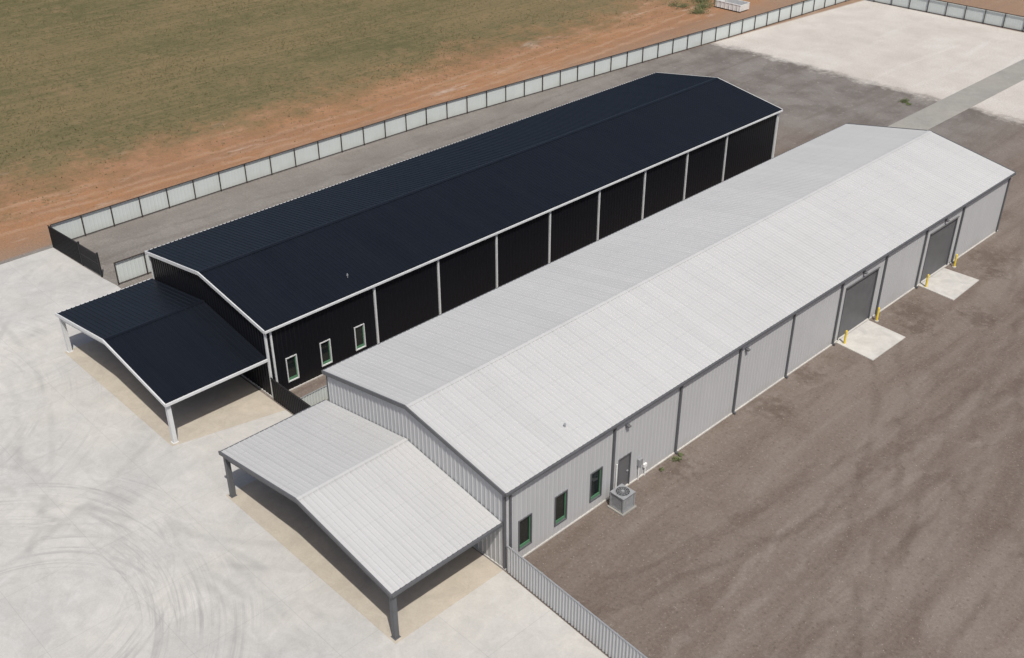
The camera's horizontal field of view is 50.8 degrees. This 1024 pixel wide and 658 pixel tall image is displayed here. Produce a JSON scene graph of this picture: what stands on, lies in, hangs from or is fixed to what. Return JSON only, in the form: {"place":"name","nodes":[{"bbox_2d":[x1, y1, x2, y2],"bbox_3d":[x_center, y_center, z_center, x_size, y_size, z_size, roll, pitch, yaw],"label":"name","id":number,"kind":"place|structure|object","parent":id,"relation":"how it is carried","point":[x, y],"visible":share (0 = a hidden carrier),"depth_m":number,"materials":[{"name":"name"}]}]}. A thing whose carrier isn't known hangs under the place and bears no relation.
{"place":"outdoors","nodes":[
{"label":"outdoors","id":0,"kind":"place"},
{"bbox_2d":[0,0,687,217],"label":"field grass","id":1,"kind":"structure","parent":0,"point":[227,59],"depth_m":122.55,"materials":[{"name":"green plant"}]},
{"bbox_2d":[0,0,1023,657],"bbox_3d":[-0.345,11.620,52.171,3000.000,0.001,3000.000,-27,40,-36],"label":"ground","id":2,"kind":"structure","parent":0,"point":[942,564],"depth_m":87.52,"materials":[{"name":"brown soil"}]},
{"bbox_2d":[47,225,81,263],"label":"corrugated fence","id":3,"kind":"object","parent":2,"relation":"on","point":[65,244],"visible":1,"depth_m":79.67,"materials":[{"name":"black metal"}]},
{"bbox_2d":[77,241,102,276],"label":"yard gate","id":4,"kind":"structure","parent":2,"relation":"on","point":[89,259],"depth_m":77.67,"materials":[{"name":"black metal"}]},
{"bbox_2d":[114,252,150,284],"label":"side yard fence","id":5,"kind":"object","parent":2,"relation":"on","point":[132,267],"visible":0.17,"depth_m":76.78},
{"bbox_2d":[270,377,310,413],"bbox_3d":[-12.213,4.589,62.223,0.130,1.590,5.770,-27,40,-36],"label":"corrugated fence","id":6,"kind":"object","parent":2,"relation":"on","point":[290,401],"visible":0.56,"depth_m":62.91,"materials":[{"name":"black metal"}]},
{"bbox_2d":[0,248,607,657],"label":"concrete apron","id":7,"kind":"object","parent":2,"relation":"on","point":[126,532],"visible":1,"depth_m":53.15,"materials":[{"name":"beige concrete"}]},
{"bbox_2d":[65,340,284,445],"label":"canopy slab","id":8,"kind":"structure","parent":7,"relation":"on","point":[234,401],"depth_m":64.09,"materials":[{"name":"concrete"}]},
{"bbox_2d":[226,479,502,643],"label":"canopy slab","id":9,"kind":"structure","parent":7,"relation":"on","point":[296,530],"depth_m":52.02,"materials":[{"name":"concrete"}]},
{"bbox_2d":[301,385,327,405],"bbox_3d":[-10.398,3.445,64.616,0.131,1.040,5.772,27,41,37],"label":"corrugated fence","id":10,"kind":"object","parent":2,"relation":"on","point":[316,396],"visible":0.18,"depth_m":63.57,"materials":[{"name":"metal"}]},
{"bbox_2d":[55,72,782,443],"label":"metal warehouse","id":11,"kind":"structure","parent":2,"relation":"on","point":[297,292],"depth_m":72.66,"materials":[{"name":"black metal"}]},
{"bbox_2d":[287,326,362,377],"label":"window glass","id":12,"kind":"structure","parent":11,"relation":"in","point":[291,365],"depth_m":66.08,"materials":[{"name":"black glass"}]},
{"bbox_2d":[50,0,847,238],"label":"perimeter fence","id":13,"kind":"object","parent":2,"relation":"on","point":[78,226],"visible":0.99,"depth_m":100.59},
{"bbox_2d":[126,80,1022,653],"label":"gravel stones","id":14,"kind":"object","parent":2,"relation":"on","point":[808,448],"visible":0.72,"depth_m":57.39,"materials":[{"name":"stone"}]},
{"bbox_2d":[506,545,646,657],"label":"corrugated fence","id":15,"kind":"object","parent":2,"relation":"on","point":[593,628],"visible":1,"depth_m":48.67,"materials":[{"name":"grey metal"}]},
{"bbox_2d":[218,123,1015,640],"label":"metal warehouse","id":16,"kind":"structure","parent":2,"relation":"on","point":[524,415],"depth_m":59.48,"materials":[{"name":"grey metal"}]},
{"bbox_2d":[520,470,599,544],"bbox_3d":[2.391,8.845,53.730,5.880,1.780,0.030,-27,40,-36],"label":"window glass","id":17,"kind":"structure","parent":16,"relation":"in","point":[524,524],"depth_m":53.62,"materials":[{"name":"black glass"}]},
{"bbox_2d":[637,457,646,479],"bbox_3d":[6.966,7.396,57.714,0.750,1.400,0.165,-27,40,-36],"label":"electrical box","id":18,"kind":"object","parent":16,"relation":"attached to","point":[640,461],"visible":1,"depth_m":57.37,"materials":[{"name":"metal"}]},
{"bbox_2d":[618,216,959,485],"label":"doors","id":19,"kind":"structure","parent":16,"relation":"in","point":[858,296],"depth_m":70.76,"materials":[{"name":"grey paint"}]},
{"bbox_2d":[607,464,636,516],"bbox_3d":[5.566,8.318,55.633,1.100,2.000,1.475,-27,40,-36],"label":"air conditioner unit","id":20,"kind":"object","parent":2,"relation":"on","point":[622,500],"visible":1,"depth_m":55.55,"materials":[{"name":"metal"}]},
{"bbox_2d":[669,456,681,461],"bbox_3d":[9.072,7.116,59.282,0.672,0.298,0.571,-27,40,-36],"label":"weed clump","id":21,"kind":"object","parent":2,"relation":"on","point":[677,458],"visible":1,"depth_m":59.26,"materials":[{"name":"green plant"}]},
{"bbox_2d":[665,0,695,9],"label":"shrub","id":22,"kind":"object","parent":2,"relation":"on","point":[683,5],"visible":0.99,"depth_m":139.10,"materials":[{"name":"green plant"}]},
{"bbox_2d":[687,4,710,14],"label":"shrub","id":23,"kind":"object","parent":2,"relation":"on","point":[697,11],"visible":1,"depth_m":136.25,"materials":[{"name":"green plant"}]},
{"bbox_2d":[687,1,714,11],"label":"shrub","id":24,"kind":"object","parent":2,"relation":"on","point":[702,6],"visible":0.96,"depth_m":138.71,"materials":[{"name":"green plant"}]},
{"bbox_2d":[693,0,712,3],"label":"shrub","id":25,"kind":"object","parent":2,"relation":"on","point":[703,1],"visible":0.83,"depth_m":140.74,"materials":[{"name":"green plant"}]},
{"bbox_2d":[715,0,749,11],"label":"waste container","id":26,"kind":"object","parent":2,"relation":"on","point":[737,5],"visible":1,"depth_m":137.56,"materials":[{"name":"white metal"}]},
{"bbox_2d":[842,330,847,344],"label":"bollard","id":27,"kind":"object","parent":2,"relation":"on","point":[845,337],"visible":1,"depth_m":69.20,"materials":[{"name":"yellow metal"}]},
{"bbox_2d":[836,320,904,360],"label":"concrete pad","id":28,"kind":"object","parent":2,"relation":"on","point":[870,340],"visible":1,"depth_m":69.77,"materials":[{"name":"beige concrete"}]},
{"bbox_2d":[874,307,879,321],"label":"bollard","id":29,"kind":"object","parent":2,"relation":"on","point":[876,319],"visible":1,"depth_m":71.68,"materials":[{"name":"yellow metal"}]},
{"bbox_2d":[898,97,909,102],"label":"weed clump","id":30,"kind":"object","parent":2,"relation":"on","point":[905,100],"visible":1,"depth_m":108.27,"materials":[{"name":"green plant"}]},
{"bbox_2d":[924,274,928,287],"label":"bollard","id":31,"kind":"object","parent":2,"relation":"on","point":[926,283],"visible":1,"depth_m":75.55,"materials":[{"name":"yellow metal"}]},
{"bbox_2d":[869,0,1023,31],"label":"perimeter fence","id":32,"kind":"object","parent":2,"relation":"on","point":[982,15],"visible":1,"depth_m":133.29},
{"bbox_2d":[919,268,978,300],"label":"concrete pad","id":33,"kind":"object","parent":2,"relation":"on","point":[949,284],"visible":1,"depth_m":76.20,"materials":[{"name":"beige concrete"}]},
{"bbox_2d":[952,254,957,267],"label":"bollard","id":34,"kind":"object","parent":2,"relation":"on","point":[955,260],"visible":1,"depth_m":78.15,"materials":[{"name":"yellow metal"}]},
{"bbox_2d":[887,59,1023,129],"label":"concrete road","id":35,"kind":"structure","parent":0,"point":[947,108],"depth_m":108.88,"materials":[{"name":"grey concrete"}]}
]}

